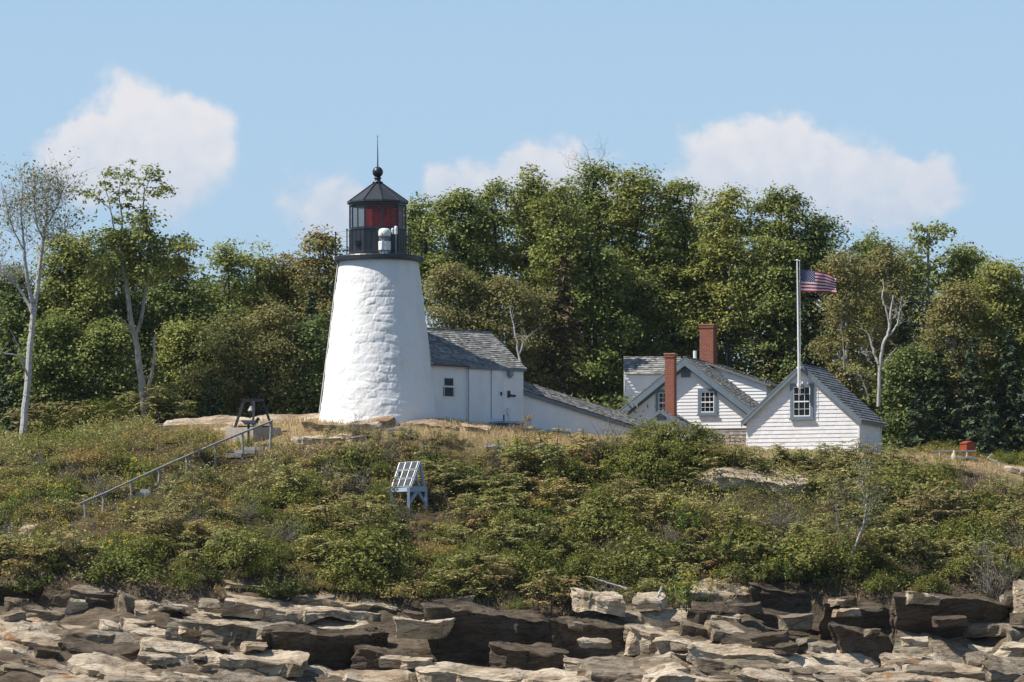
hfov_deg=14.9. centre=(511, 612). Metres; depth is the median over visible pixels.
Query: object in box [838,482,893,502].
sumac shrub
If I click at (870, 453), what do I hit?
sumac shrub
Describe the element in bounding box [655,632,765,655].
rock ledge
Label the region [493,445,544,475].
sumac shrub
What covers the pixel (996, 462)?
driftwood branch
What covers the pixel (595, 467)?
sumac shrub
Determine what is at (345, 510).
bayberry bush
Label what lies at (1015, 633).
rock ledge
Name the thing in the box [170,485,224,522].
sumac shrub
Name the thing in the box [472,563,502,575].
juniper bush
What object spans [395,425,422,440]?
sumac shrub
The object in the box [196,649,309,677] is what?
rock ledge
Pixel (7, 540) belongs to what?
sumac shrub
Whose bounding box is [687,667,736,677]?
rock ledge
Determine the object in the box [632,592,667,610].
rock ledge
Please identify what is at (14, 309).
broadleaf tree
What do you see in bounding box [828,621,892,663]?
rock ledge
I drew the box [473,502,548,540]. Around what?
bayberry bush
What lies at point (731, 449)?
sumac shrub
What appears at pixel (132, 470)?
goldenrod clump
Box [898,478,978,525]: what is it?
sumac shrub
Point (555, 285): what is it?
broadleaf tree
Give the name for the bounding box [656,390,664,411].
window
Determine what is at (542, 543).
sumac shrub
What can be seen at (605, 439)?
sumac shrub
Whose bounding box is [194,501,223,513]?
heath bush
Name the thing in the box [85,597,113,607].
rock ledge
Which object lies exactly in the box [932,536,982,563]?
sumac shrub
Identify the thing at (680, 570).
sumac shrub
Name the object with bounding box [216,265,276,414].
broadleaf tree
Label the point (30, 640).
rock ledge
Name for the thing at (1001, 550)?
bayberry bush
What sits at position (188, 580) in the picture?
bayberry bush
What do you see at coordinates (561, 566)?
bayberry bush
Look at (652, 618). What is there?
rock ledge
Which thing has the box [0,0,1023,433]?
sky
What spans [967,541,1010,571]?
sumac shrub
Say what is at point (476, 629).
rock ledge
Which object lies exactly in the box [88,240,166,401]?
broadleaf tree
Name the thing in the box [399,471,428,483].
juniper bush
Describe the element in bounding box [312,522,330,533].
juniper bush
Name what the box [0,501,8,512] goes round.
goldenrod clump
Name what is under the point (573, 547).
sumac shrub
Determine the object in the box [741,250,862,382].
broadleaf tree
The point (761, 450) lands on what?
sumac shrub
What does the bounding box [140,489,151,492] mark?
stone step
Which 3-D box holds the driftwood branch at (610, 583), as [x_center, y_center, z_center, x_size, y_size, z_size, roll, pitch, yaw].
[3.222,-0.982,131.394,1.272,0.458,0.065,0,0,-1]
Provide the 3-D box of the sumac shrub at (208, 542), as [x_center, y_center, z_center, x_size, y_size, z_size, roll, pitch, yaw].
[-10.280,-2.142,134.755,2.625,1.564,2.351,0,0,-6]
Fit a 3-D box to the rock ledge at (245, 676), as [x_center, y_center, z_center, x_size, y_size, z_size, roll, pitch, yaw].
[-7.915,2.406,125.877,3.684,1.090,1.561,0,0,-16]
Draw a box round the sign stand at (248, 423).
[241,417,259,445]
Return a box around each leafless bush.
[0,516,18,544]
[29,451,47,467]
[51,458,87,479]
[52,532,82,553]
[78,465,120,499]
[179,507,206,524]
[230,486,261,520]
[258,521,276,540]
[264,509,311,544]
[318,450,350,479]
[329,464,377,497]
[336,408,387,436]
[358,442,372,455]
[368,422,388,439]
[374,434,400,463]
[387,501,411,521]
[405,501,420,520]
[482,436,511,472]
[568,399,630,466]
[594,577,632,599]
[595,539,627,560]
[614,532,659,572]
[627,557,654,579]
[654,523,682,543]
[727,548,748,567]
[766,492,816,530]
[945,499,977,516]
[959,508,1023,599]
[998,519,1023,553]
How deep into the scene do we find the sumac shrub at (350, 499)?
139.81 m
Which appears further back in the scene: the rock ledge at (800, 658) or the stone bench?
the stone bench
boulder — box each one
[18,524,36,534]
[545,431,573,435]
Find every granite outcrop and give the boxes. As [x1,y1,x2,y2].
[162,415,250,430]
[250,413,319,425]
[291,433,367,444]
[301,416,395,431]
[398,418,474,430]
[461,423,490,431]
[692,467,812,494]
[1003,465,1023,475]
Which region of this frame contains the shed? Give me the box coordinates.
[636,353,722,442]
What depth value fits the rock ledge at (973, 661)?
127.18 m
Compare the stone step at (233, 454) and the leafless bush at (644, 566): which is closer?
the leafless bush at (644, 566)
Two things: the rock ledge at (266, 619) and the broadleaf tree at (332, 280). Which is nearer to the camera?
the rock ledge at (266, 619)
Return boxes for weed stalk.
[508,424,520,435]
[517,420,528,441]
[523,415,533,442]
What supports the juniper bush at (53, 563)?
on the ground at (88, 619)
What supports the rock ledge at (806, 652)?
on the ground at (88, 619)
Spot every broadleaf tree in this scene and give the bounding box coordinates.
[0,261,57,417]
[0,274,81,411]
[0,303,20,417]
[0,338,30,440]
[1,310,109,423]
[23,227,127,404]
[54,308,172,412]
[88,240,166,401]
[98,268,202,396]
[119,254,213,385]
[135,311,237,417]
[154,264,236,405]
[184,236,265,408]
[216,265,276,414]
[218,235,298,372]
[241,250,318,375]
[245,259,332,411]
[252,311,331,414]
[274,221,348,388]
[316,248,348,316]
[404,190,449,292]
[404,225,450,327]
[406,183,498,303]
[425,205,523,335]
[445,176,528,317]
[483,160,584,382]
[491,205,566,384]
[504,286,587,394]
[516,177,613,380]
[544,191,617,401]
[546,236,652,407]
[553,157,631,399]
[579,198,658,408]
[583,269,684,407]
[590,163,690,356]
[625,248,727,360]
[636,209,730,356]
[639,177,723,341]
[664,247,762,371]
[669,218,761,372]
[671,182,774,365]
[710,218,832,377]
[720,180,834,370]
[736,256,828,383]
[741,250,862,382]
[783,212,861,360]
[810,251,885,404]
[833,221,918,414]
[850,247,963,424]
[862,340,951,447]
[897,216,974,365]
[912,266,1021,425]
[922,236,1003,424]
[947,256,1023,449]
[991,290,1023,414]
[994,268,1023,430]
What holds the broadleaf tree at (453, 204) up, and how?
on the ground at (88, 619)
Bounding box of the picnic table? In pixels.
[931,450,976,460]
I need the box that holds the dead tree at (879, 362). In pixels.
[857,278,908,405]
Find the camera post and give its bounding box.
[391,226,397,253]
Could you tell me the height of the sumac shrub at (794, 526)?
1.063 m
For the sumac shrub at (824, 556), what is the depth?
134.86 m
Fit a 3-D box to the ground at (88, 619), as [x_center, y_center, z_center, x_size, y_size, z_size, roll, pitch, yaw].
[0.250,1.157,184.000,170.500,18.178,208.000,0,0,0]
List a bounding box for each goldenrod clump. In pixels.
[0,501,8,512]
[6,491,31,512]
[40,482,76,505]
[98,535,133,567]
[121,531,144,547]
[123,453,155,479]
[123,470,154,491]
[233,432,254,449]
[295,467,320,483]
[370,475,392,491]
[432,544,461,567]
[481,487,521,512]
[493,433,536,463]
[526,499,557,517]
[533,456,552,474]
[547,512,573,529]
[598,457,626,481]
[662,565,716,611]
[665,498,706,535]
[667,545,686,565]
[763,552,793,584]
[939,479,962,503]
[962,510,993,535]
[982,514,1008,536]
[997,553,1023,578]
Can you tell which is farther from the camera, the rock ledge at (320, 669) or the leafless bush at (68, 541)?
the leafless bush at (68, 541)
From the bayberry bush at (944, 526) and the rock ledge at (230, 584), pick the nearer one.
the rock ledge at (230, 584)
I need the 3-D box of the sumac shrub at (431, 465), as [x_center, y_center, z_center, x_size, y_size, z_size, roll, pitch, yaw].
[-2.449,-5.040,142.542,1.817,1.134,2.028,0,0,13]
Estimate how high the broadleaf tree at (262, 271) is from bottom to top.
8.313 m
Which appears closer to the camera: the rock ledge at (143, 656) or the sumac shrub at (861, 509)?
the rock ledge at (143, 656)
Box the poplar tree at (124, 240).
[69,158,207,418]
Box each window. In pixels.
[443,378,454,397]
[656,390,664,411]
[697,389,716,415]
[789,383,813,419]
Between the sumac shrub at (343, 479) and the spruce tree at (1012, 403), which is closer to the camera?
the sumac shrub at (343, 479)
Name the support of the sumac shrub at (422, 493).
on the ground at (88, 619)
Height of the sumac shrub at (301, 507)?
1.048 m
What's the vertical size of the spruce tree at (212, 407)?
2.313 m
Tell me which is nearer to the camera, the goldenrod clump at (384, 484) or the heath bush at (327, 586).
the heath bush at (327, 586)
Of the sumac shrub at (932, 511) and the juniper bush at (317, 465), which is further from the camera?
the juniper bush at (317, 465)
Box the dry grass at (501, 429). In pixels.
[0,415,1023,616]
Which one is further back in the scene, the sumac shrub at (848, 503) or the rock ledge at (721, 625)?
the sumac shrub at (848, 503)
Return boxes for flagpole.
[796,259,803,388]
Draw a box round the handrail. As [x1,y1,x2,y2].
[78,420,272,516]
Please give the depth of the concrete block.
146.96 m
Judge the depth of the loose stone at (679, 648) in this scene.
128.09 m
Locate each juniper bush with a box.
[1,570,62,595]
[36,554,70,571]
[54,517,71,523]
[69,544,99,554]
[161,466,236,492]
[194,566,226,581]
[244,572,308,599]
[261,510,292,522]
[296,579,324,592]
[311,454,352,471]
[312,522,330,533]
[329,460,381,484]
[347,456,370,470]
[366,550,417,569]
[390,501,416,513]
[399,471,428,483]
[417,449,451,467]
[419,567,442,579]
[429,463,532,511]
[451,583,491,596]
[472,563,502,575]
[498,523,570,550]
[628,530,659,545]
[644,567,677,579]
[657,485,691,500]
[664,529,747,571]
[668,535,692,553]
[720,535,807,566]
[734,559,787,582]
[767,552,836,582]
[803,473,864,502]
[873,575,907,590]
[908,571,933,585]
[962,488,994,499]
[988,549,1022,567]
[993,536,1020,546]
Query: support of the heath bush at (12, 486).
on the ground at (88, 619)
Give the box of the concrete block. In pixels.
[225,427,280,442]
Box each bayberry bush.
[0,510,22,528]
[2,536,47,555]
[17,408,68,435]
[24,536,75,561]
[31,457,62,475]
[33,415,68,437]
[33,525,52,534]
[55,473,84,493]
[58,398,132,430]
[78,396,129,426]
[80,545,177,585]
[85,445,134,473]
[93,527,134,554]
[105,396,128,415]
[107,395,138,421]
[115,508,133,519]
[116,529,167,563]
[122,389,186,422]
[128,397,179,422]
[145,533,181,555]
[152,392,184,422]
[162,564,205,593]
[166,555,205,571]
[171,484,188,494]
[194,540,220,553]
[196,525,282,569]
[214,443,231,451]
[240,552,280,577]
[242,521,287,547]
[249,480,318,512]
[250,537,297,560]
[255,550,295,570]
[263,504,333,534]
[279,454,301,462]
[284,491,318,515]
[286,537,314,554]
[289,514,325,539]
[291,476,335,499]
[304,526,345,549]
[310,546,398,588]
[311,519,417,579]
[318,500,362,529]
[320,438,396,483]
[320,569,381,594]
[339,521,421,555]
[353,481,396,507]
[360,569,387,582]
[368,458,394,475]
[374,507,405,521]
[385,522,409,531]
[385,563,417,581]
[406,548,432,565]
[409,454,442,471]
[412,573,460,595]
[414,548,492,581]
[425,528,449,539]
[439,460,489,486]
[442,520,462,527]
[442,525,461,535]
[445,543,501,574]
[456,530,502,554]
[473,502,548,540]
[490,548,520,566]
[498,532,566,578]
[502,596,534,609]
[509,557,573,594]
[519,519,545,533]
[523,557,578,580]
[536,452,603,489]
[536,476,581,499]
[550,519,591,553]
[556,581,580,605]
[557,499,653,542]
[558,542,613,584]
[560,553,592,569]
[576,480,632,517]
[589,482,618,496]
[589,521,689,579]
[590,416,727,491]
[593,555,632,576]
[600,539,631,549]
[601,567,640,585]
[604,516,630,532]
[607,474,657,497]
[628,541,684,568]
[628,576,666,592]
[696,436,753,468]
[702,500,751,530]
[703,517,792,560]
[711,560,748,579]
[760,525,872,571]
[766,550,790,570]
[775,453,797,464]
[798,535,837,559]
[825,541,877,579]
[828,521,848,531]
[833,526,890,555]
[857,456,967,503]
[861,568,898,593]
[863,551,894,568]
[870,524,900,543]
[876,503,909,522]
[882,560,914,581]
[887,455,912,467]
[905,518,952,549]
[911,442,937,452]
[911,570,953,593]
[914,470,948,490]
[920,459,966,478]
[923,438,958,455]
[928,514,968,538]
[933,511,1012,554]
[939,549,990,578]
[947,531,1004,557]
[960,486,1006,512]
[985,449,1007,461]
[986,540,1014,556]
[989,451,1021,464]
[996,452,1019,465]
[1011,449,1023,466]
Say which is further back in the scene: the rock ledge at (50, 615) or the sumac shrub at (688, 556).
the sumac shrub at (688, 556)
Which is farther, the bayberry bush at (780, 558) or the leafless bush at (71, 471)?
the leafless bush at (71, 471)
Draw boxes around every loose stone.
[1,610,25,621]
[34,647,58,657]
[71,630,115,642]
[146,658,167,668]
[158,605,185,614]
[178,626,202,636]
[191,656,207,664]
[198,598,221,608]
[213,645,229,653]
[240,641,267,650]
[379,655,410,667]
[399,657,432,669]
[403,609,422,619]
[451,595,473,602]
[567,620,583,631]
[577,637,611,648]
[670,642,687,653]
[725,601,763,613]
[750,630,789,647]
[774,643,797,653]
[777,613,813,630]
[789,668,819,677]
[796,638,816,646]
[807,640,836,652]
[828,599,846,607]
[831,608,860,616]
[834,595,856,606]
[862,667,894,674]
[863,628,880,637]
[900,636,928,646]
[932,615,971,626]
[1003,590,1013,606]
[1009,612,1023,625]
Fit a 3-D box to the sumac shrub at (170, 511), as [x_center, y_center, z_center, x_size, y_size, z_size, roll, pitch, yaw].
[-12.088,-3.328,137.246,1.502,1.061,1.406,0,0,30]
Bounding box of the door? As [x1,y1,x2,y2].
[491,370,502,419]
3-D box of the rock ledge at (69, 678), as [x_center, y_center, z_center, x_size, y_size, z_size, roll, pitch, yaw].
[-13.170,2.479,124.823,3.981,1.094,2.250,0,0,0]
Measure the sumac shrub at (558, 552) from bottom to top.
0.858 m
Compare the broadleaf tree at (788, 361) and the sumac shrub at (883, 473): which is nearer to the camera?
the sumac shrub at (883, 473)
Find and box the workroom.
[427,328,526,424]
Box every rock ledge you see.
[0,582,30,601]
[0,617,60,644]
[0,640,29,654]
[0,666,7,675]
[4,596,37,611]
[4,659,67,677]
[14,607,64,620]
[21,632,132,649]
[21,651,66,669]
[37,586,114,607]
[40,674,103,681]
[44,669,69,676]
[47,622,85,636]
[52,620,70,628]
[57,635,139,656]
[64,598,88,613]
[67,652,209,680]
[70,584,104,592]
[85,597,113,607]
[92,629,199,644]
[99,619,120,631]
[104,675,146,681]
[117,590,140,612]
[118,617,165,636]
[120,604,196,629]
[134,599,203,615]
[137,636,208,659]
[137,646,210,667]
[160,598,175,603]
[160,671,197,681]
[165,616,322,650]
[183,612,251,624]
[185,611,222,618]
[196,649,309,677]
[197,677,245,681]
[198,574,220,585]
[203,590,226,599]
[218,652,264,667]
[220,580,263,588]
[220,591,381,624]
[222,670,288,681]
[255,621,269,624]
[256,635,262,641]
[260,616,296,623]
[261,623,389,669]
[291,593,335,605]
[305,664,369,679]
[310,618,368,629]
[315,589,399,611]
[329,675,343,679]
[344,668,412,681]
[350,644,436,671]
[393,616,455,638]
[407,673,417,681]
[415,661,519,681]
[420,598,557,664]
[489,641,571,670]
[500,668,577,681]
[521,675,595,681]
[549,613,632,658]
[563,655,580,670]
[566,665,578,671]
[570,588,625,616]
[576,656,687,678]
[584,662,645,681]
[618,606,679,624]
[623,622,678,642]
[623,624,683,655]
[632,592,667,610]
[640,608,689,629]
[640,651,691,673]
[642,670,736,681]
[645,662,685,673]
[652,636,692,653]
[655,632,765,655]
[676,668,689,674]
[679,619,706,635]
[680,600,706,608]
[682,578,750,602]
[686,642,799,663]
[687,601,801,623]
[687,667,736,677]
[690,667,725,679]
[692,656,794,675]
[704,620,743,637]
[707,613,740,622]
[710,629,735,641]
[721,631,807,652]
[724,600,743,605]
[736,667,814,681]
[748,582,810,609]
[757,619,819,635]
[766,627,810,636]
[777,655,877,672]
[792,677,814,681]
[797,648,820,656]
[803,659,861,674]
[812,673,865,681]
[819,597,890,639]
[820,650,880,667]
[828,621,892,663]
[835,672,869,681]
[865,670,989,681]
[879,652,964,667]
[884,666,901,671]
[889,592,1011,645]
[892,630,973,663]
[896,662,915,668]
[902,660,949,671]
[904,664,1023,679]
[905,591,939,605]
[922,652,940,660]
[952,663,980,670]
[963,621,1006,637]
[965,651,1023,666]
[968,644,992,652]
[981,654,1023,681]
[993,641,1023,656]
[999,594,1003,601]
[1002,623,1023,641]
[1010,579,1023,612]
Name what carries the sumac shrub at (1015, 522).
on the ground at (88, 619)
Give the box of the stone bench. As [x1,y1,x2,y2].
[387,428,412,437]
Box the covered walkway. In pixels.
[523,381,640,436]
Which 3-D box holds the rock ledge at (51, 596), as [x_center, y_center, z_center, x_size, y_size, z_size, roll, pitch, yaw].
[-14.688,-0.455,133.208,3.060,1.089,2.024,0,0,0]
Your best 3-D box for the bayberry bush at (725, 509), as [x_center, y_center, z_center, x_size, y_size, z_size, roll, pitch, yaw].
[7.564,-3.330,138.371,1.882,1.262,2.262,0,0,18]
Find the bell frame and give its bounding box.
[233,399,272,427]
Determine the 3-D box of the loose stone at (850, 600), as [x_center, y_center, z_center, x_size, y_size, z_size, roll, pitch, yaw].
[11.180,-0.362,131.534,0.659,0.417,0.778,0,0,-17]
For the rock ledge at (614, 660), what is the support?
on the ground at (88, 619)
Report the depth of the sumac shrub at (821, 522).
138.11 m
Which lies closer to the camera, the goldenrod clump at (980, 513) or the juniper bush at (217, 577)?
the juniper bush at (217, 577)
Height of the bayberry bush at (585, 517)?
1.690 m
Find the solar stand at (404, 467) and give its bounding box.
[390,461,427,513]
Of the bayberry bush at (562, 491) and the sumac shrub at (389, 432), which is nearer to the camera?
the bayberry bush at (562, 491)
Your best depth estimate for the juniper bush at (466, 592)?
133.85 m
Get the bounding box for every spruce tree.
[166,353,187,395]
[192,372,232,417]
[244,365,276,417]
[297,287,323,413]
[537,250,594,402]
[754,317,783,382]
[790,292,822,371]
[882,317,924,445]
[895,396,934,449]
[907,347,964,448]
[940,335,1005,454]
[973,400,1010,458]
[986,324,1023,459]
[1012,392,1023,446]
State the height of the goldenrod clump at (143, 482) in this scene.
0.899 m
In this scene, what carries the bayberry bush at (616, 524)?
on the ground at (88, 619)
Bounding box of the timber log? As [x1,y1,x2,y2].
[484,444,504,449]
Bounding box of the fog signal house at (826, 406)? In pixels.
[740,364,885,451]
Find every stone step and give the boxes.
[136,492,149,496]
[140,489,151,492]
[225,453,241,457]
[234,450,254,453]
[244,447,263,450]
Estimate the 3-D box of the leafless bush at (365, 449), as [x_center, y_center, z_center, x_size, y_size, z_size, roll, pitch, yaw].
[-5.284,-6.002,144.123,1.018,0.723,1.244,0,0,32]
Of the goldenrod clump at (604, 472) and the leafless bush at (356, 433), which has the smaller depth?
the goldenrod clump at (604, 472)
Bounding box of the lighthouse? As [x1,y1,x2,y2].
[318,135,437,424]
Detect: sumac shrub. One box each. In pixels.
[0,393,73,435]
[0,446,8,463]
[0,503,9,527]
[0,532,16,559]
[0,532,37,568]
[0,541,48,575]
[13,421,41,431]
[13,544,42,560]
[22,437,54,457]
[36,498,79,518]
[41,522,116,569]
[56,399,100,426]
[92,392,166,420]
[114,386,196,422]
[114,394,170,421]
[122,509,182,550]
[138,507,194,542]
[150,502,184,528]
[154,383,200,422]
[168,531,205,553]
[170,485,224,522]
[170,519,231,547]
[172,438,209,462]
[175,528,250,570]
[205,537,264,561]
[208,505,246,523]
[244,463,317,503]
[274,503,321,522]
[288,533,363,570]
[292,452,323,473]
[297,492,387,539]
[313,466,364,503]
[314,428,342,437]
[322,442,363,462]
[328,440,352,454]
[339,493,386,517]
[340,426,361,436]
[352,511,388,527]
[359,430,375,438]
[366,429,395,447]
[369,520,409,549]
[370,503,398,517]
[381,476,417,503]
[386,432,410,441]
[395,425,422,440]
[398,436,435,458]
[399,482,442,502]
[408,465,485,506]
[411,474,437,495]
[413,568,492,598]
[418,458,465,486]
[420,425,457,451]
[426,462,475,496]
[428,432,446,442]
[428,523,474,545]
[435,551,499,587]
[443,429,467,444]
[446,493,497,522]
[447,453,460,462]
[457,502,505,530]
[460,468,531,501]
[460,503,510,539]
[461,555,521,593]
[463,444,501,467]
[471,488,532,523]
[475,519,537,549]
[478,474,531,506]
[481,451,530,488]
[483,522,548,554]
[483,554,528,582]
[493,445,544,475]
[500,443,579,490]
[505,435,534,446]
[506,434,559,468]
[516,568,594,615]
[521,476,593,514]
[522,425,608,465]
[531,443,565,463]
[531,534,554,557]
[541,521,574,547]
[542,545,569,564]
[544,496,627,534]
[556,445,594,476]
[556,541,598,557]
[560,510,609,541]
[565,488,606,507]
[566,460,605,481]
[584,472,646,512]
[588,436,630,455]
[610,486,664,519]
[622,494,681,530]
[622,578,664,601]
[624,531,659,563]
[641,490,710,525]
[652,562,700,595]
[664,544,725,579]
[669,466,721,494]
[675,527,710,543]
[687,551,731,579]
[693,540,715,551]
[697,435,767,482]
[701,508,760,544]
[705,531,752,560]
[708,437,740,464]
[713,574,748,591]
[724,447,774,474]
[728,541,779,569]
[733,531,778,551]
[736,448,749,461]
[738,446,767,463]
[739,510,782,534]
[761,537,802,555]
[766,443,795,468]
[767,448,807,468]
[774,521,827,542]
[780,468,852,498]
[782,460,808,471]
[790,446,833,466]
[794,443,842,468]
[795,474,823,492]
[796,455,857,478]
[798,546,840,571]
[799,513,836,537]
[813,495,864,524]
[815,521,877,566]
[818,470,890,514]
[819,440,865,467]
[819,448,849,466]
[825,460,870,480]
[832,501,910,535]
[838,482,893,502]
[839,438,883,470]
[844,457,876,475]
[855,466,906,489]
[857,442,904,467]
[857,487,906,511]
[863,523,941,568]
[864,528,902,556]
[869,459,903,475]
[872,506,928,537]
[874,482,955,530]
[887,447,921,467]
[888,535,919,549]
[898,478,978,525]
[906,466,938,478]
[906,539,950,559]
[915,482,979,517]
[916,495,975,524]
[917,539,973,572]
[920,454,948,468]
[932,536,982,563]
[944,457,971,474]
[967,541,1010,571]
[973,474,1023,499]
[980,478,1021,510]
[995,506,1023,534]
[997,499,1023,524]
[998,480,1023,499]
[1009,493,1023,511]
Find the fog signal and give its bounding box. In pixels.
[378,228,390,252]
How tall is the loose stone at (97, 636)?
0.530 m
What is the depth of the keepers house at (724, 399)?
158.29 m
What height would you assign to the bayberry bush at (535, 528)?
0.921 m
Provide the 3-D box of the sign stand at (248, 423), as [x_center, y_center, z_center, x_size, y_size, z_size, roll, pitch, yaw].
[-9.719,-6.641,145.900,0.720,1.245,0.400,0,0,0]
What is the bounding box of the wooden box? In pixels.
[959,441,975,449]
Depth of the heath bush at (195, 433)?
145.11 m
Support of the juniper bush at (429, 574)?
on the ground at (88, 619)
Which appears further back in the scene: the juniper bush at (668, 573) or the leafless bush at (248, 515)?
the leafless bush at (248, 515)
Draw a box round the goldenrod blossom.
[1,426,1003,574]
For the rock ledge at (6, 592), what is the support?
on the ground at (88, 619)
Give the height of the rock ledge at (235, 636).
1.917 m
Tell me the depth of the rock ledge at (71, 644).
128.13 m
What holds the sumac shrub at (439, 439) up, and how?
on the ground at (88, 619)
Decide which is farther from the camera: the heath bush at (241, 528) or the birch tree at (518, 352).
the birch tree at (518, 352)
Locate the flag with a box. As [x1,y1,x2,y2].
[801,269,836,292]
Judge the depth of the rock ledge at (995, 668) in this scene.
124.76 m
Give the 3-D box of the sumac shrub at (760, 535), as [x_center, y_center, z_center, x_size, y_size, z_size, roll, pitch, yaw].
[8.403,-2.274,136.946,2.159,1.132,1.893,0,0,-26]
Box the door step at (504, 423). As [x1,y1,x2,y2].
[490,415,524,430]
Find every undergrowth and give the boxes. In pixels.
[0,375,1023,456]
[0,414,1023,597]
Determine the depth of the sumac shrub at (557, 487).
140.38 m
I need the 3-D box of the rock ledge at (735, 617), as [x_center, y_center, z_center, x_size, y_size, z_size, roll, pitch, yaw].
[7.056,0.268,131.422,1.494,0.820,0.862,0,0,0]
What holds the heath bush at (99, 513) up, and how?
on the ground at (88, 619)
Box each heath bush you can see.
[0,466,26,478]
[0,482,22,491]
[0,485,23,500]
[6,456,29,463]
[6,470,57,486]
[7,463,33,474]
[13,487,45,496]
[14,500,55,514]
[15,486,40,492]
[19,473,79,490]
[44,452,94,468]
[47,448,75,453]
[47,452,73,462]
[55,446,119,464]
[71,504,98,512]
[72,441,95,449]
[73,465,111,475]
[77,485,98,493]
[93,509,114,515]
[96,479,142,494]
[103,441,130,448]
[118,500,140,507]
[122,459,163,469]
[132,442,154,448]
[148,455,177,462]
[158,434,184,443]
[160,459,184,467]
[173,426,218,440]
[177,478,192,483]
[182,514,243,535]
[184,443,231,459]
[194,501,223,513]
[203,487,223,492]
[215,498,249,509]
[223,485,291,504]
[230,526,250,532]
[234,474,252,478]
[240,502,281,514]
[251,466,269,472]
[256,480,283,487]
[279,559,322,574]
[309,578,341,590]
[370,575,435,602]
[411,520,432,525]
[416,532,431,538]
[417,541,472,558]
[435,537,455,543]
[456,478,491,493]
[495,506,555,525]
[518,491,545,501]
[633,499,658,509]
[755,461,817,481]
[879,492,955,515]
[913,442,949,454]
[922,445,951,454]
[937,447,980,457]
[957,505,1023,527]
[973,553,996,565]
[995,542,1023,560]
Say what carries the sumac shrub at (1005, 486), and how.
on the ground at (88, 619)
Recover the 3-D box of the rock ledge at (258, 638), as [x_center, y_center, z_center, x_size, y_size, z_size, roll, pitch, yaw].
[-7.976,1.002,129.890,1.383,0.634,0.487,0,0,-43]
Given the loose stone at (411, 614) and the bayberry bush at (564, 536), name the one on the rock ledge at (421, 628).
the loose stone at (411, 614)
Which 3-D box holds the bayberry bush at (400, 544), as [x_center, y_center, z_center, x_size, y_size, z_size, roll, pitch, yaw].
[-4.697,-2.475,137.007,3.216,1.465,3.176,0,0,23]
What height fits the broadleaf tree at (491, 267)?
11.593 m
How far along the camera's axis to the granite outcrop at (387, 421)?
147.06 m
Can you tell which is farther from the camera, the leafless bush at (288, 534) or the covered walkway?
the covered walkway
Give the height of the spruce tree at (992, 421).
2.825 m
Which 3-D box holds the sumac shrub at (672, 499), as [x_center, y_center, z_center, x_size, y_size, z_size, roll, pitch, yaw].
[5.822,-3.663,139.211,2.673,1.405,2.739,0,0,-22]
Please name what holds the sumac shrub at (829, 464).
on the ground at (88, 619)
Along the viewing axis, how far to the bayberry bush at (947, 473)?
143.07 m
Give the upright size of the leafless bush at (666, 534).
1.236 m
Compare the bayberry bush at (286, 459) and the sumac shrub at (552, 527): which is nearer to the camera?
the sumac shrub at (552, 527)
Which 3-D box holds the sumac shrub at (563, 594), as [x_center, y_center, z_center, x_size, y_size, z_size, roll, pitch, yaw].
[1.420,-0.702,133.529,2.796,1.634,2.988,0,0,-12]
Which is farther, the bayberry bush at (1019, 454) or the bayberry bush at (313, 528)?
the bayberry bush at (1019, 454)
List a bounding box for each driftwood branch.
[589,576,626,589]
[656,587,665,597]
[987,454,999,465]
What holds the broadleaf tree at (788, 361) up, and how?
on the ground at (88, 619)
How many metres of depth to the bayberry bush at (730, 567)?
134.09 m
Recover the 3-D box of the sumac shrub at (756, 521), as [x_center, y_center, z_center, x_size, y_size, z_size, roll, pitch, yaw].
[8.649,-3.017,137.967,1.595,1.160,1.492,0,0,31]
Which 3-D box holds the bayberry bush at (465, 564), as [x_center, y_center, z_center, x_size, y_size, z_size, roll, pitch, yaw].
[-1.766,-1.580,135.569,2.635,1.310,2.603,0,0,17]
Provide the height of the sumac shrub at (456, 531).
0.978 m
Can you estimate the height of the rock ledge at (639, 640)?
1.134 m
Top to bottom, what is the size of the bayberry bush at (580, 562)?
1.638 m
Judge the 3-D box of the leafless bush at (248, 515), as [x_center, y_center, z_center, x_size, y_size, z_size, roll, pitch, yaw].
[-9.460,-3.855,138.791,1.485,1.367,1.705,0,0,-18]
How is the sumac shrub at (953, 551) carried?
on the ground at (88, 619)
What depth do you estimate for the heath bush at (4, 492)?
141.19 m
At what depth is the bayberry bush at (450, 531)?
138.42 m
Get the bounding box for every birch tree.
[0,146,96,438]
[165,309,277,414]
[218,291,315,413]
[422,260,504,339]
[456,270,559,381]
[509,306,537,362]
[797,243,893,414]
[817,468,864,568]
[833,237,929,444]
[839,322,872,397]
[843,438,901,570]
[906,276,1001,442]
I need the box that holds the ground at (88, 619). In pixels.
[0,421,1023,681]
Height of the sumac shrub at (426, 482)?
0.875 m
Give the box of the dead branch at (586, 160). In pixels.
[558,140,611,184]
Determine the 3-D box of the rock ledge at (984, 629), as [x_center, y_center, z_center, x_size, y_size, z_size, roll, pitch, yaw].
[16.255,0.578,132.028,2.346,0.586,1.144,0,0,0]
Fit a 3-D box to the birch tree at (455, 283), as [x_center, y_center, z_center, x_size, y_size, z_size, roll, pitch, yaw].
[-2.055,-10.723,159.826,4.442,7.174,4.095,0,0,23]
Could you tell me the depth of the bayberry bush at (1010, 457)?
153.70 m
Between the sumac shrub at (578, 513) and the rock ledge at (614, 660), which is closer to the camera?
the rock ledge at (614, 660)
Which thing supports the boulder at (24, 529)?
on the ground at (88, 619)
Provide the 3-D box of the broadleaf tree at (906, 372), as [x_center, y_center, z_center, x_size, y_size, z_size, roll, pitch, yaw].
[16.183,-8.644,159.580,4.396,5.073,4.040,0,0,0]
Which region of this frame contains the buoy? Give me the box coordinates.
[951,450,957,459]
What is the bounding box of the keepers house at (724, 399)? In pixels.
[618,324,777,443]

